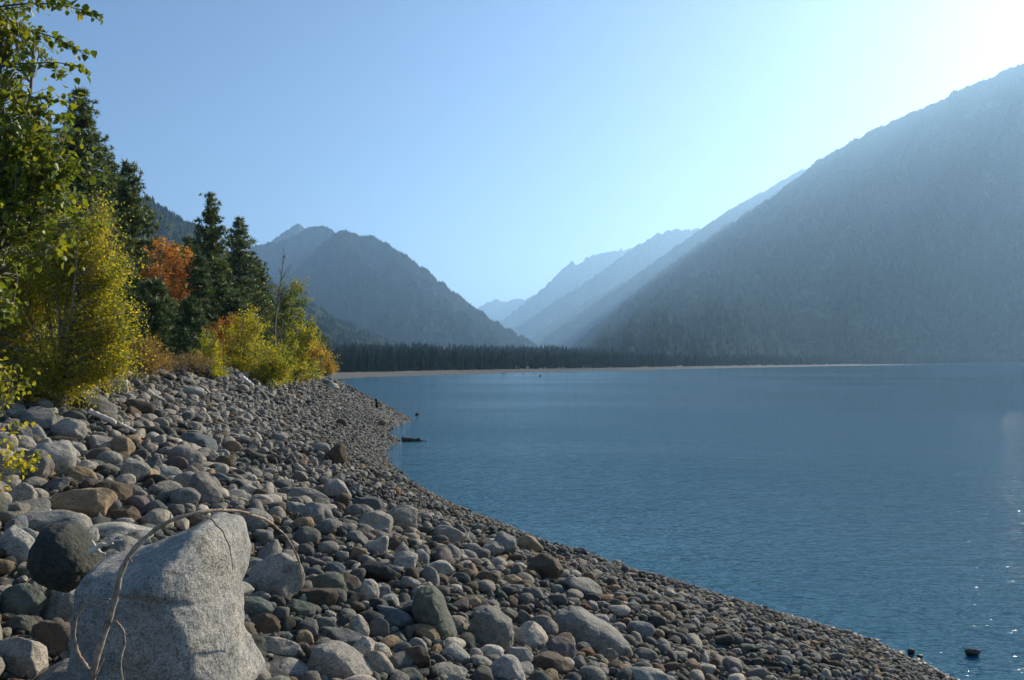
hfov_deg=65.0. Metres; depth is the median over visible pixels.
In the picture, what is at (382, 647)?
beach stone
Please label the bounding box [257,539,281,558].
beach stone
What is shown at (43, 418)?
beach stone
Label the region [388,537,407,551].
beach stone
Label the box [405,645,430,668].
beach stone
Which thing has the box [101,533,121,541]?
beach stone
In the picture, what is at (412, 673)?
beach stone
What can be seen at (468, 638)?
beach stone
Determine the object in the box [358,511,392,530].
beach stone
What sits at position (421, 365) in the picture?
conifer tree
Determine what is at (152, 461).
beach stone
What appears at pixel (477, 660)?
beach stone
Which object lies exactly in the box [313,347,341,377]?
shrub
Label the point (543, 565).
beach stone
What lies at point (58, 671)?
beach stone
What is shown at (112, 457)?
beach stone
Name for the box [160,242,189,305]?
pine tree
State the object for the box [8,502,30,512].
beach stone
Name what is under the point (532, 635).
beach stone
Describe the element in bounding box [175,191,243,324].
pine tree
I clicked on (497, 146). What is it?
sky
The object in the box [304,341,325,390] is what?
shrub
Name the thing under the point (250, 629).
beach stone
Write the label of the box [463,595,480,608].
beach stone
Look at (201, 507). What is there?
beach stone
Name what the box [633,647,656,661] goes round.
beach stone
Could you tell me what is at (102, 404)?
boulder
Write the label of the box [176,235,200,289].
pine tree
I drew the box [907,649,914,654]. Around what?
beach stone
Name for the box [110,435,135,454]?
beach stone
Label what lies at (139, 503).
beach stone
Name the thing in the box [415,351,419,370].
conifer tree
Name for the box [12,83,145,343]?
pine tree
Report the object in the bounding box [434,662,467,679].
beach stone
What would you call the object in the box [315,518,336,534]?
beach stone
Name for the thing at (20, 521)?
beach stone
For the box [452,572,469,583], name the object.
beach stone
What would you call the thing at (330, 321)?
mountain forest
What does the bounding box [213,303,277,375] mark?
shrub
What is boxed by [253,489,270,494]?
beach stone
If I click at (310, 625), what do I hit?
beach stone
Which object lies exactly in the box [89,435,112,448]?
beach stone
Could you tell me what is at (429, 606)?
beach stone
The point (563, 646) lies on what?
beach stone
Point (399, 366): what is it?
conifer tree
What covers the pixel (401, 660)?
beach stone
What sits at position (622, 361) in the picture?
conifer tree
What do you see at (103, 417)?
driftwood log
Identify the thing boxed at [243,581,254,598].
beach stone
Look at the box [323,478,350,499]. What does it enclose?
beach stone
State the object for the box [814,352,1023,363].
woods
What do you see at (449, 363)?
conifer tree
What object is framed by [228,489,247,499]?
beach stone
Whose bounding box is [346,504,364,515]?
beach stone
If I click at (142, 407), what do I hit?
boulder
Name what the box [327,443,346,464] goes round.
beach stone
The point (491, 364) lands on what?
conifer tree
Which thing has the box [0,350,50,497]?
deciduous tree
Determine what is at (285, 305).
deciduous tree
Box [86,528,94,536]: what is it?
beach stone
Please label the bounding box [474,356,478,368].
conifer tree
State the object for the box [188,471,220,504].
beach stone
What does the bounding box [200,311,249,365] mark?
shrub
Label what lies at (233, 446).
beach stone
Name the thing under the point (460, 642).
beach stone
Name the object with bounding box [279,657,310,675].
beach stone
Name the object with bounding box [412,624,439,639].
beach stone
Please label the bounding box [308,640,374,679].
beach stone
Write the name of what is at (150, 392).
driftwood branch
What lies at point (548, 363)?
conifer tree
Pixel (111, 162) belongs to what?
pine tree
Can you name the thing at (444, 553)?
beach stone
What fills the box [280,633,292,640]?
beach stone
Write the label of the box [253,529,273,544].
beach stone
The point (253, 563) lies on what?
beach stone
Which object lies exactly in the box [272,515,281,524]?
beach stone
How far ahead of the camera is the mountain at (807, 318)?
1677.03 m
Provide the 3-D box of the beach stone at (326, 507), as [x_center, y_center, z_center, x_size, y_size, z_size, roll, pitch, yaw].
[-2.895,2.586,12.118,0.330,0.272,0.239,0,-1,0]
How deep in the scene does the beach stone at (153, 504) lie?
8.67 m
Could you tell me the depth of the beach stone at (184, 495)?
9.09 m
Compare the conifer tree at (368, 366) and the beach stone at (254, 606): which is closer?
the beach stone at (254, 606)
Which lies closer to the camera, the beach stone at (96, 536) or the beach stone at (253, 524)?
the beach stone at (96, 536)
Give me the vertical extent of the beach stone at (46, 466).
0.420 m
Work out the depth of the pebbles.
11.56 m
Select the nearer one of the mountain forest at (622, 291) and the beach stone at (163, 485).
the beach stone at (163, 485)
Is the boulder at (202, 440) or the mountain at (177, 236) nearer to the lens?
the boulder at (202, 440)
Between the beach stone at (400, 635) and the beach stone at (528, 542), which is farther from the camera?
the beach stone at (528, 542)
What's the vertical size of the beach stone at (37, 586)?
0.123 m
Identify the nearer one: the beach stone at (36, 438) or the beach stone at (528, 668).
the beach stone at (528, 668)
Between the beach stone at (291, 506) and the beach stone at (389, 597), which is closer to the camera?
the beach stone at (389, 597)
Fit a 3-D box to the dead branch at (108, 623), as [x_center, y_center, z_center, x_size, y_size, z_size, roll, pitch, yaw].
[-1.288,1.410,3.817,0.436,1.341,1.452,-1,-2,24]
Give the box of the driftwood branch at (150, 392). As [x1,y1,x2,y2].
[147,389,164,399]
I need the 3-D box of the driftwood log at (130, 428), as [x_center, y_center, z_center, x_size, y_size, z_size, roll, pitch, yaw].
[-7.744,1.803,16.293,0.495,0.255,0.110,0,-1,18]
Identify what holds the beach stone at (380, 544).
on the ground at (278, 658)
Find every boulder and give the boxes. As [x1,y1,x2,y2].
[50,488,117,517]
[67,513,265,679]
[71,393,118,413]
[122,399,156,413]
[179,432,217,451]
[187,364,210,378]
[327,383,338,388]
[553,605,629,655]
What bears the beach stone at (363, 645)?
on the ground at (278, 658)
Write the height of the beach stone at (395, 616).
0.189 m
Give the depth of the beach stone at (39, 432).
13.17 m
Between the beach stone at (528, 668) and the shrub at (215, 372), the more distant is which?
the shrub at (215, 372)
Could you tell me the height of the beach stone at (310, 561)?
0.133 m
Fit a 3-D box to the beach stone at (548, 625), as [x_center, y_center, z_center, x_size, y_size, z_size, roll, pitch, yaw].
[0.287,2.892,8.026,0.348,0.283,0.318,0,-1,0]
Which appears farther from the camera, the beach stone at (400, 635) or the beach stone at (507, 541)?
the beach stone at (507, 541)
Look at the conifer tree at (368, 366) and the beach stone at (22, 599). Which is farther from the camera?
the conifer tree at (368, 366)
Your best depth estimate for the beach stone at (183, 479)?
9.75 m
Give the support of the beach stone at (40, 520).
on the ground at (278, 658)
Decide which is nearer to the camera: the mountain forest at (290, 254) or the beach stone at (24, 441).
the beach stone at (24, 441)
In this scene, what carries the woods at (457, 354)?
on the ground at (278, 658)
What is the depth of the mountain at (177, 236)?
1273.16 m
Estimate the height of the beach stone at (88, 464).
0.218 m
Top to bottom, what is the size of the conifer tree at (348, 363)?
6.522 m
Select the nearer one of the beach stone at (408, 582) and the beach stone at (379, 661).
the beach stone at (379, 661)
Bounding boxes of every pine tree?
[0,99,78,346]
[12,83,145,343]
[55,157,176,354]
[84,144,143,295]
[88,193,123,244]
[93,262,149,354]
[119,277,180,352]
[134,294,184,360]
[157,293,217,361]
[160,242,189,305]
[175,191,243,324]
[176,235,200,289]
[179,251,222,345]
[201,279,236,364]
[209,288,260,364]
[219,216,275,344]
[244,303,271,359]
[247,258,288,360]
[264,299,295,357]
[280,318,302,363]
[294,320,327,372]
[312,336,341,376]
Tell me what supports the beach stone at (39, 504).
on the ground at (278, 658)
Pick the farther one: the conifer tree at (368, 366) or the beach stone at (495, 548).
the conifer tree at (368, 366)
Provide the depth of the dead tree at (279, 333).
55.96 m
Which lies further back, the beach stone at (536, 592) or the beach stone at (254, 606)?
the beach stone at (536, 592)
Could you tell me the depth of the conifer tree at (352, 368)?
288.35 m
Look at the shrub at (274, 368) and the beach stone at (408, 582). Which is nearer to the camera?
the beach stone at (408, 582)
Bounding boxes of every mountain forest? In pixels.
[12,186,405,349]
[249,226,330,284]
[282,230,538,348]
[533,169,804,346]
[567,63,1023,358]
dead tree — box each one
[261,246,292,351]
[270,319,286,351]
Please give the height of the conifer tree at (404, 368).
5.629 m
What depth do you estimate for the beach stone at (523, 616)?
8.29 m
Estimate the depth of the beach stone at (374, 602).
7.00 m
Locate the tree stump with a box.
[375,399,379,408]
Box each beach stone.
[0,449,22,477]
[0,511,18,525]
[0,525,34,563]
[0,583,47,615]
[0,637,48,679]
[2,422,32,438]
[4,514,27,530]
[6,615,37,633]
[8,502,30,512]
[9,482,37,501]
[16,435,36,448]
[19,406,56,430]
[19,497,50,510]
[21,510,89,531]
[22,527,37,538]
[23,449,54,478]
[26,522,101,592]
[28,579,47,591]
[31,427,46,439]
[31,620,70,656]
[32,434,40,442]
[34,440,76,473]
[36,658,68,679]
[37,438,51,443]
[41,477,70,492]
[42,590,74,621]
[50,418,87,440]
[51,436,77,441]
[65,466,96,481]
[76,460,96,470]
[79,513,92,525]
[85,447,111,459]
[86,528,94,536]
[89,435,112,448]
[90,522,153,537]
[90,527,98,541]
[93,382,112,392]
[96,451,122,464]
[96,480,132,501]
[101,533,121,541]
[101,549,119,560]
[102,375,128,393]
[107,535,141,551]
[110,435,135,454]
[110,505,141,522]
[113,517,137,524]
[118,451,129,459]
[119,460,150,481]
[125,531,151,545]
[126,495,149,510]
[138,426,164,434]
[140,508,173,530]
[141,523,163,537]
[145,500,168,513]
[146,455,162,467]
[150,468,159,474]
[152,466,160,473]
[152,480,182,492]
[152,489,172,495]
[159,466,181,475]
[165,475,174,479]
[167,444,203,464]
[167,504,184,515]
[170,487,200,505]
[173,471,193,486]
[182,386,203,398]
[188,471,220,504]
[194,504,210,516]
[211,473,231,485]
[214,455,233,466]
[224,440,242,451]
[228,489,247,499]
[236,437,253,444]
[238,508,273,531]
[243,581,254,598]
[244,596,274,616]
[244,623,257,634]
[245,467,262,476]
[246,452,265,459]
[248,494,273,502]
[248,553,304,597]
[248,557,262,568]
[249,559,261,567]
[250,613,280,632]
[251,591,270,600]
[252,634,266,657]
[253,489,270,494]
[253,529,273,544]
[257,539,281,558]
[264,636,302,655]
[270,433,287,440]
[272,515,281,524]
[273,479,290,488]
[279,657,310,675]
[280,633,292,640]
[285,501,297,512]
[285,599,315,617]
[288,487,329,500]
[291,471,307,481]
[293,502,324,523]
[293,526,320,543]
[295,502,303,509]
[295,618,318,637]
[296,629,313,644]
[298,587,337,606]
[304,556,325,565]
[305,571,345,589]
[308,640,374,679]
[312,442,329,457]
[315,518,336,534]
[316,617,335,630]
[320,503,330,510]
[320,537,344,544]
[320,626,363,645]
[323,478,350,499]
[325,562,345,573]
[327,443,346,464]
[335,493,349,505]
[337,418,346,425]
[341,526,354,532]
[343,574,360,590]
[345,530,368,545]
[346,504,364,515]
[348,614,369,636]
[350,547,367,557]
[352,496,383,510]
[352,636,374,654]
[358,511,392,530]
[358,559,401,581]
[359,610,383,625]
[360,579,379,600]
[363,535,388,553]
[364,651,394,674]
[368,597,387,611]
[369,617,388,636]
[373,642,391,658]
[376,605,412,626]
[378,419,386,425]
[379,586,390,597]
[382,594,399,605]
[387,505,417,529]
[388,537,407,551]
[389,651,413,669]
[391,632,405,641]
[393,551,417,570]
[394,542,409,553]
[400,576,420,588]
[400,667,422,679]
[403,600,412,616]
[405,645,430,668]
[408,637,427,651]
[411,585,423,593]
[412,585,457,639]
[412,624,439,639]
[414,549,429,564]
[421,566,439,585]
[427,560,453,575]
[431,545,451,553]
[433,547,454,564]
[434,525,466,542]
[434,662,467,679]
[442,643,470,663]
[444,637,465,647]
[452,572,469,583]
[452,615,468,629]
[458,632,475,649]
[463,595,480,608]
[467,604,514,649]
[470,655,492,667]
[473,548,489,558]
[475,571,498,583]
[479,644,503,656]
[482,540,503,556]
[491,654,525,679]
[494,531,516,553]
[501,608,517,622]
[503,574,521,583]
[505,647,532,662]
[514,621,547,649]
[515,609,530,623]
[517,535,543,552]
[520,661,533,675]
[522,586,543,599]
[527,553,563,579]
[529,615,558,635]
[532,651,572,674]
[546,594,567,605]
[546,636,575,657]
[557,577,601,595]
[557,632,573,643]
[565,657,574,666]
[598,648,617,661]
[620,667,669,679]
[626,621,655,638]
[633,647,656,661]
[710,654,724,660]
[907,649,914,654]
[964,648,980,655]
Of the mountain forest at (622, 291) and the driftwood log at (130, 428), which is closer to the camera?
the driftwood log at (130, 428)
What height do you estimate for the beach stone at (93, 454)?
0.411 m
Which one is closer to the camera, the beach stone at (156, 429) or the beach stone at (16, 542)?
the beach stone at (16, 542)
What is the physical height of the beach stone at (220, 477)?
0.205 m
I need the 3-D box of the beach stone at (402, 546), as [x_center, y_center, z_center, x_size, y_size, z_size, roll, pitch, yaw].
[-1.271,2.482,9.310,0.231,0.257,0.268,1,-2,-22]
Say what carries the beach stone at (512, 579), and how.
on the ground at (278, 658)
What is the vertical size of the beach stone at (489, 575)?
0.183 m
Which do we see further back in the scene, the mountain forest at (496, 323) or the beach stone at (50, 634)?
the mountain forest at (496, 323)
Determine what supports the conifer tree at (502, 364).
on the ground at (278, 658)
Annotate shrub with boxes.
[0,186,159,410]
[122,328,177,383]
[148,349,218,373]
[187,328,235,376]
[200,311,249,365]
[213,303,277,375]
[236,334,298,387]
[280,316,326,384]
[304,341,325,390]
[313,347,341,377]
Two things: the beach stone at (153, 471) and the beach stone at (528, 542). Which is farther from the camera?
the beach stone at (528, 542)
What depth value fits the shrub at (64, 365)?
16.31 m
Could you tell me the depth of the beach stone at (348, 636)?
6.17 m
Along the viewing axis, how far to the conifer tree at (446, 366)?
340.74 m
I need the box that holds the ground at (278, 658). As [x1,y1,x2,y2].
[0,342,1001,679]
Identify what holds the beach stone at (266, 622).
on the ground at (278, 658)
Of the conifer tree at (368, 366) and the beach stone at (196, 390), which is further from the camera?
the conifer tree at (368, 366)
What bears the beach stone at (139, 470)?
on the ground at (278, 658)
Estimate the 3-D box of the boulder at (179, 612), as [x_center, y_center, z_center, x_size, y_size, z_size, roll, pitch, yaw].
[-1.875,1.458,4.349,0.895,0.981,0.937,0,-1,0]
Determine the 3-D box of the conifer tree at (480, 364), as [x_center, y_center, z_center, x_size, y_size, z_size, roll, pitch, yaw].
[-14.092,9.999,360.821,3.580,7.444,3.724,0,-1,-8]
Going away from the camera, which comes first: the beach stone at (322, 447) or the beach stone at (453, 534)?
the beach stone at (453, 534)
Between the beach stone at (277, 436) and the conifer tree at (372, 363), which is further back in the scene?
the conifer tree at (372, 363)
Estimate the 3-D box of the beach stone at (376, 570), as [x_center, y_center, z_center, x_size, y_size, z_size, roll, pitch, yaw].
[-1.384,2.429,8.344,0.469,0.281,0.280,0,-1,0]
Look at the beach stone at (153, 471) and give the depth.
10.33 m
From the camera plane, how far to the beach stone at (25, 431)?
11.80 m
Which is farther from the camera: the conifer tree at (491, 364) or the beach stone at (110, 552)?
the conifer tree at (491, 364)
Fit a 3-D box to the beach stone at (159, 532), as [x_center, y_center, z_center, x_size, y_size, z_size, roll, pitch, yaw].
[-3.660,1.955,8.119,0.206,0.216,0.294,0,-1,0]
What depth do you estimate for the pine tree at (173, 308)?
43.77 m
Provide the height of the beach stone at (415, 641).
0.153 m
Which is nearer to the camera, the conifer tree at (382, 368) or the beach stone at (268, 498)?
the beach stone at (268, 498)
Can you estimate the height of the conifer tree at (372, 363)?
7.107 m
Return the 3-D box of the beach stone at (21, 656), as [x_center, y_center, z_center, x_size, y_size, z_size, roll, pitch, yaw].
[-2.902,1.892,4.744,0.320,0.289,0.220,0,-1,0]
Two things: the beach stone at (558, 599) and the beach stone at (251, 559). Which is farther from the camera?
the beach stone at (558, 599)
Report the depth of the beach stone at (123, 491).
8.79 m
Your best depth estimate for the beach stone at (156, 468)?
11.39 m
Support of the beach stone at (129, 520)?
on the ground at (278, 658)
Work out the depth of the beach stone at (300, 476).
18.04 m
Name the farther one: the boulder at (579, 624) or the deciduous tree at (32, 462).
the boulder at (579, 624)
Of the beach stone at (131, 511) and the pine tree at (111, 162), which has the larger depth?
the pine tree at (111, 162)
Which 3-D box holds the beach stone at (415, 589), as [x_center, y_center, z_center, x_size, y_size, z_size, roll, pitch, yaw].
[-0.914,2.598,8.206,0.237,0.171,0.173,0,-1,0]
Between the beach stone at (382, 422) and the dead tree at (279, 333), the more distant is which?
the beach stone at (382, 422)
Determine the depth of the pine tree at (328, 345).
111.81 m
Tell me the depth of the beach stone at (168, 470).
11.51 m
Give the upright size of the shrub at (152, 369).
1.767 m
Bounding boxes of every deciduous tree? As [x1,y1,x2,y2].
[0,0,111,328]
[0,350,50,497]
[135,235,204,358]
[264,275,313,353]
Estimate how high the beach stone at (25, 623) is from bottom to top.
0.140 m
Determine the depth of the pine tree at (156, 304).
39.71 m
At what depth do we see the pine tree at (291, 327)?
93.99 m
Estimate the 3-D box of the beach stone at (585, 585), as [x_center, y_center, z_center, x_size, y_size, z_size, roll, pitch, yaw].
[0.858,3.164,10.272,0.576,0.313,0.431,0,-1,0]
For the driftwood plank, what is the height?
0.536 m
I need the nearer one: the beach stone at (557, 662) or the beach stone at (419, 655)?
the beach stone at (419, 655)
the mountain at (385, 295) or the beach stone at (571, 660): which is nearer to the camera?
the beach stone at (571, 660)
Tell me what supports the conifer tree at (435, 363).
on the ground at (278, 658)
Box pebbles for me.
[0,354,959,679]
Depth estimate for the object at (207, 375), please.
33.16 m
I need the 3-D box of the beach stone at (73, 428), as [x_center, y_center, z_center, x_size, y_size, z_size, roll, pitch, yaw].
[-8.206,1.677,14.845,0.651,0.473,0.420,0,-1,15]
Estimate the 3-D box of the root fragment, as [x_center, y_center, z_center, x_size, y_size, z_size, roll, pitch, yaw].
[-2.265,1.151,4.471,0.184,0.086,0.037,0,-1,0]
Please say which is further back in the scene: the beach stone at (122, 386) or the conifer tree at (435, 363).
the conifer tree at (435, 363)
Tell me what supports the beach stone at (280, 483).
on the ground at (278, 658)
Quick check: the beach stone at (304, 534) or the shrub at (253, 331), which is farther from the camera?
the shrub at (253, 331)
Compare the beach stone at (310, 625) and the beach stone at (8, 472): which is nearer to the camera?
the beach stone at (310, 625)
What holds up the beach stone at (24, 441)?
on the ground at (278, 658)
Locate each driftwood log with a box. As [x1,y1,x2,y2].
[88,408,116,424]
[119,422,135,432]
[256,386,276,407]
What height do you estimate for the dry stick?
0.196 m
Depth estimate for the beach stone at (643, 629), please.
9.12 m
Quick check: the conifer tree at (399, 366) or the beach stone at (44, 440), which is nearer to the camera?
the beach stone at (44, 440)
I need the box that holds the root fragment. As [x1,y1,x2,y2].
[87,539,121,554]
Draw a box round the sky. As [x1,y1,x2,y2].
[0,0,1023,308]
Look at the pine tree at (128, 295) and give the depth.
43.84 m
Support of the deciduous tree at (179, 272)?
on the ground at (278, 658)
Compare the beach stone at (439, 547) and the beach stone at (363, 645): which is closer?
the beach stone at (363, 645)
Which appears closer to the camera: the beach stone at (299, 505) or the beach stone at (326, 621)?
the beach stone at (326, 621)
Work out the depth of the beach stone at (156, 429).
16.50 m
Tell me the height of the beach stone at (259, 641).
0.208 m
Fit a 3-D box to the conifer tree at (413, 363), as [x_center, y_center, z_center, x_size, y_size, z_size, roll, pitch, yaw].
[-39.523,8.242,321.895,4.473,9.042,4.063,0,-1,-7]
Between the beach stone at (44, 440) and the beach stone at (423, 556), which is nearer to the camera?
the beach stone at (423, 556)
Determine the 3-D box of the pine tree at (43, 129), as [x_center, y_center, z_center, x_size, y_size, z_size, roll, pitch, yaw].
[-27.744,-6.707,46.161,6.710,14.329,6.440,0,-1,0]
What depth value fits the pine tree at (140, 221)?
54.92 m
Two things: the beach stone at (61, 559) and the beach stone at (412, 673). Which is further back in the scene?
the beach stone at (412, 673)
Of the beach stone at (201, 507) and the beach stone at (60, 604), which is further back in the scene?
the beach stone at (201, 507)
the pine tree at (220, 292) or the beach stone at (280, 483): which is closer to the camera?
the beach stone at (280, 483)
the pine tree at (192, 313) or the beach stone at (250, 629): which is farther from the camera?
the pine tree at (192, 313)
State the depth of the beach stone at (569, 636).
7.63 m
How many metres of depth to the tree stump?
63.80 m
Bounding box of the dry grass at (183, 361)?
[85,351,226,367]
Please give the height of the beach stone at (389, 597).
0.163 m
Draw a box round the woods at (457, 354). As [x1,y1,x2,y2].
[304,341,899,371]
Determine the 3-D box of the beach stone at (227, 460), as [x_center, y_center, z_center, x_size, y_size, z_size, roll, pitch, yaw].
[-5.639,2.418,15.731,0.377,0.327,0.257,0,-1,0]
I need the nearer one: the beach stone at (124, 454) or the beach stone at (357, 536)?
the beach stone at (357, 536)
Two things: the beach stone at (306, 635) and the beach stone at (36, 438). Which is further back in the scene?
the beach stone at (36, 438)
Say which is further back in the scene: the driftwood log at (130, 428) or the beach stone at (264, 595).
the driftwood log at (130, 428)
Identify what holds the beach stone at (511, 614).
on the ground at (278, 658)
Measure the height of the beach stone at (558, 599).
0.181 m
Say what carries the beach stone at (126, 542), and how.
on the ground at (278, 658)
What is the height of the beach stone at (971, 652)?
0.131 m
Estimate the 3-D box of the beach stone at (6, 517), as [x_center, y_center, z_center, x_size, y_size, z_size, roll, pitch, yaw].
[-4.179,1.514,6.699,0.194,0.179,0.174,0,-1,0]
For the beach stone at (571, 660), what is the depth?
7.16 m
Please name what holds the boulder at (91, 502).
on the ground at (278, 658)
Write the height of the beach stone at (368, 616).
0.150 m
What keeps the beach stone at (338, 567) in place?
on the ground at (278, 658)
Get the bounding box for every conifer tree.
[345,356,350,371]
[349,357,355,371]
[360,356,366,371]
[364,349,372,371]
[370,353,375,371]
[373,351,380,371]
[380,359,384,370]
[385,354,391,370]
[391,361,396,371]
[396,354,402,370]
[402,358,406,370]
[410,350,418,370]
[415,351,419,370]
[419,348,425,370]
[424,355,429,369]
[430,351,438,369]
[443,355,449,369]
[447,355,451,369]
[466,355,473,369]
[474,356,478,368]
[478,355,483,369]
[489,356,493,369]
[498,349,507,368]
[508,356,512,368]
[546,352,550,368]
[549,356,553,368]
[564,353,569,367]
[572,352,578,367]
[614,351,620,367]
[620,352,625,366]
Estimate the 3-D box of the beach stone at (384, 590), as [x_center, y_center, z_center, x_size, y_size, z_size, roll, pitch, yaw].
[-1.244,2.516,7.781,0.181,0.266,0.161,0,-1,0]
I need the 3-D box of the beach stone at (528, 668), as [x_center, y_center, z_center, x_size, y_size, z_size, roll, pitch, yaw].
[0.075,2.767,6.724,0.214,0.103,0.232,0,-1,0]
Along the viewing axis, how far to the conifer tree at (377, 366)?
301.62 m
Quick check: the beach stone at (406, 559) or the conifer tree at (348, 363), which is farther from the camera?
the conifer tree at (348, 363)
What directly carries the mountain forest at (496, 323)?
on the mountain at (385, 295)
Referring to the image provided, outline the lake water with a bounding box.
[335,363,1023,679]
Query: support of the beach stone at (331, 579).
on the ground at (278, 658)
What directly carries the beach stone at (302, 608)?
on the ground at (278, 658)
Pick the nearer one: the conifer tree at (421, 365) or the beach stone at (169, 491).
the beach stone at (169, 491)
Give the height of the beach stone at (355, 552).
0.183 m
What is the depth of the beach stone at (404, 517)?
12.22 m
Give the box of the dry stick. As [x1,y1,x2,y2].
[63,405,120,414]
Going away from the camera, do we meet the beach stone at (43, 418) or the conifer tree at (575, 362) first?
the beach stone at (43, 418)
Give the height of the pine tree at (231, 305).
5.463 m
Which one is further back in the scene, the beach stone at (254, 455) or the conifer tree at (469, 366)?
the conifer tree at (469, 366)
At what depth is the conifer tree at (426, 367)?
331.80 m
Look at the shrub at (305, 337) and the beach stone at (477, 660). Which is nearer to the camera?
the beach stone at (477, 660)
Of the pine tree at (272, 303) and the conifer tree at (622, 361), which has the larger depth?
the conifer tree at (622, 361)
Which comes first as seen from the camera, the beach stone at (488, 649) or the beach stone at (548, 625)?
the beach stone at (488, 649)
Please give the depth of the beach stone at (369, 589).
7.14 m
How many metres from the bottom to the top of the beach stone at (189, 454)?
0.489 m
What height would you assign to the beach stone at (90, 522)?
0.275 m
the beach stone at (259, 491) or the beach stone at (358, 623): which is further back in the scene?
the beach stone at (259, 491)
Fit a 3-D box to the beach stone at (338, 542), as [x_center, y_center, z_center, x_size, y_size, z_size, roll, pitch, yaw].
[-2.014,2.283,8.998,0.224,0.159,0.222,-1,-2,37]
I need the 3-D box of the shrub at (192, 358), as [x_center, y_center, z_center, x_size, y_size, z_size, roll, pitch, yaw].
[-12.797,0.829,30.973,2.728,1.139,2.326,0,-1,-14]
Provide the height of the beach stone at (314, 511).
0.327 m
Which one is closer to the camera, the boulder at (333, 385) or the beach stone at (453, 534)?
the beach stone at (453, 534)
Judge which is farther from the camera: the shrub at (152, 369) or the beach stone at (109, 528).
the shrub at (152, 369)
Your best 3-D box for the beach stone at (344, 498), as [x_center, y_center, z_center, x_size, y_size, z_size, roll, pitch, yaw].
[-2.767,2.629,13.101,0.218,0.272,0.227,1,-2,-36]
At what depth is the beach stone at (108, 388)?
20.90 m
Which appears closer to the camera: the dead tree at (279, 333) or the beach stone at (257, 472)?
the beach stone at (257, 472)
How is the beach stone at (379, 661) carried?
on the ground at (278, 658)
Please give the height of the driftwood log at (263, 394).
1.023 m
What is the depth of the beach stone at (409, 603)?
7.27 m
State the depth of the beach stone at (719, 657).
9.14 m
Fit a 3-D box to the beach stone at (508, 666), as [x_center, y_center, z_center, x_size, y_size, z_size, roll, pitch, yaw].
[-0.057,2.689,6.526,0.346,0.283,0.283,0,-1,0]
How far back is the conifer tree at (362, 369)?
291.50 m
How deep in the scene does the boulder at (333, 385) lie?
63.00 m
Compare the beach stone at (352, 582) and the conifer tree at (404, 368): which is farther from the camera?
the conifer tree at (404, 368)
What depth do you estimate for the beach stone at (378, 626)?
6.53 m
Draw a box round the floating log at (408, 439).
[401,437,422,440]
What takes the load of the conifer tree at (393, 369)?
on the ground at (278, 658)
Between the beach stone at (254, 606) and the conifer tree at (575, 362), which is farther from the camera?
the conifer tree at (575, 362)
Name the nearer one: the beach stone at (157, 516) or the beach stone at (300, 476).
the beach stone at (157, 516)
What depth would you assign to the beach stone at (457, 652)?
6.53 m
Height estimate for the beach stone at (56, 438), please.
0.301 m
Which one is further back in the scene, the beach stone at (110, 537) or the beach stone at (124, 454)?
the beach stone at (124, 454)
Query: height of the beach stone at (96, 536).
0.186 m
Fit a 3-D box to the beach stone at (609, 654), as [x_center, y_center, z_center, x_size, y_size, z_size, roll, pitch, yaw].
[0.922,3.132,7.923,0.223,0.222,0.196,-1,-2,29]
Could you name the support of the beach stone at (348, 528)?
on the ground at (278, 658)
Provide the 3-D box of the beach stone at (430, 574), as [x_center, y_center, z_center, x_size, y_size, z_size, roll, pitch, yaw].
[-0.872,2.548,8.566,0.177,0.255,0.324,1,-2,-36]
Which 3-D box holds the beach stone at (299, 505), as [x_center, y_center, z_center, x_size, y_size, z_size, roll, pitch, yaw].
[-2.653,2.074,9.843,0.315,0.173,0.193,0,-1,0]
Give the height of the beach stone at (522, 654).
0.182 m
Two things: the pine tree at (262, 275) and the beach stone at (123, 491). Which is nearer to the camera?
the beach stone at (123, 491)
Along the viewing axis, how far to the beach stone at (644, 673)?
7.25 m
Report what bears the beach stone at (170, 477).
on the ground at (278, 658)
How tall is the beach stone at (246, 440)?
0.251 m
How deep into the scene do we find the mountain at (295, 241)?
4277.10 m
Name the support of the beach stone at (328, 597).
on the ground at (278, 658)
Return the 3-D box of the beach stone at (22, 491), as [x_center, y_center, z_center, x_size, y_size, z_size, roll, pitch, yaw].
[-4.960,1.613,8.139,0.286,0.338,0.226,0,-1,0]
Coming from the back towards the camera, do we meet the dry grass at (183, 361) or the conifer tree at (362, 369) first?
the conifer tree at (362, 369)
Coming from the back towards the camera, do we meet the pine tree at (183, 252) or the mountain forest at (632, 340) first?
the mountain forest at (632, 340)
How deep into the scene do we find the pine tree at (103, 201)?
59.73 m
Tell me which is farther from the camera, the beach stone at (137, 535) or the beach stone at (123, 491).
the beach stone at (123, 491)
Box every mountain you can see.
[2,174,393,351]
[248,226,335,285]
[249,223,305,249]
[286,230,534,348]
[478,293,537,321]
[499,248,632,329]
[512,228,699,338]
[529,169,805,348]
[580,64,1023,358]
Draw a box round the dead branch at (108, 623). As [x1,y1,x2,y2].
[72,505,302,679]
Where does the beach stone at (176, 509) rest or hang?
on the ground at (278, 658)
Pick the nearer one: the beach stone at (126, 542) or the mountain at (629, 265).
the beach stone at (126, 542)
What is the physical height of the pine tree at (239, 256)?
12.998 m
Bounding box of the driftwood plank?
[241,376,253,386]

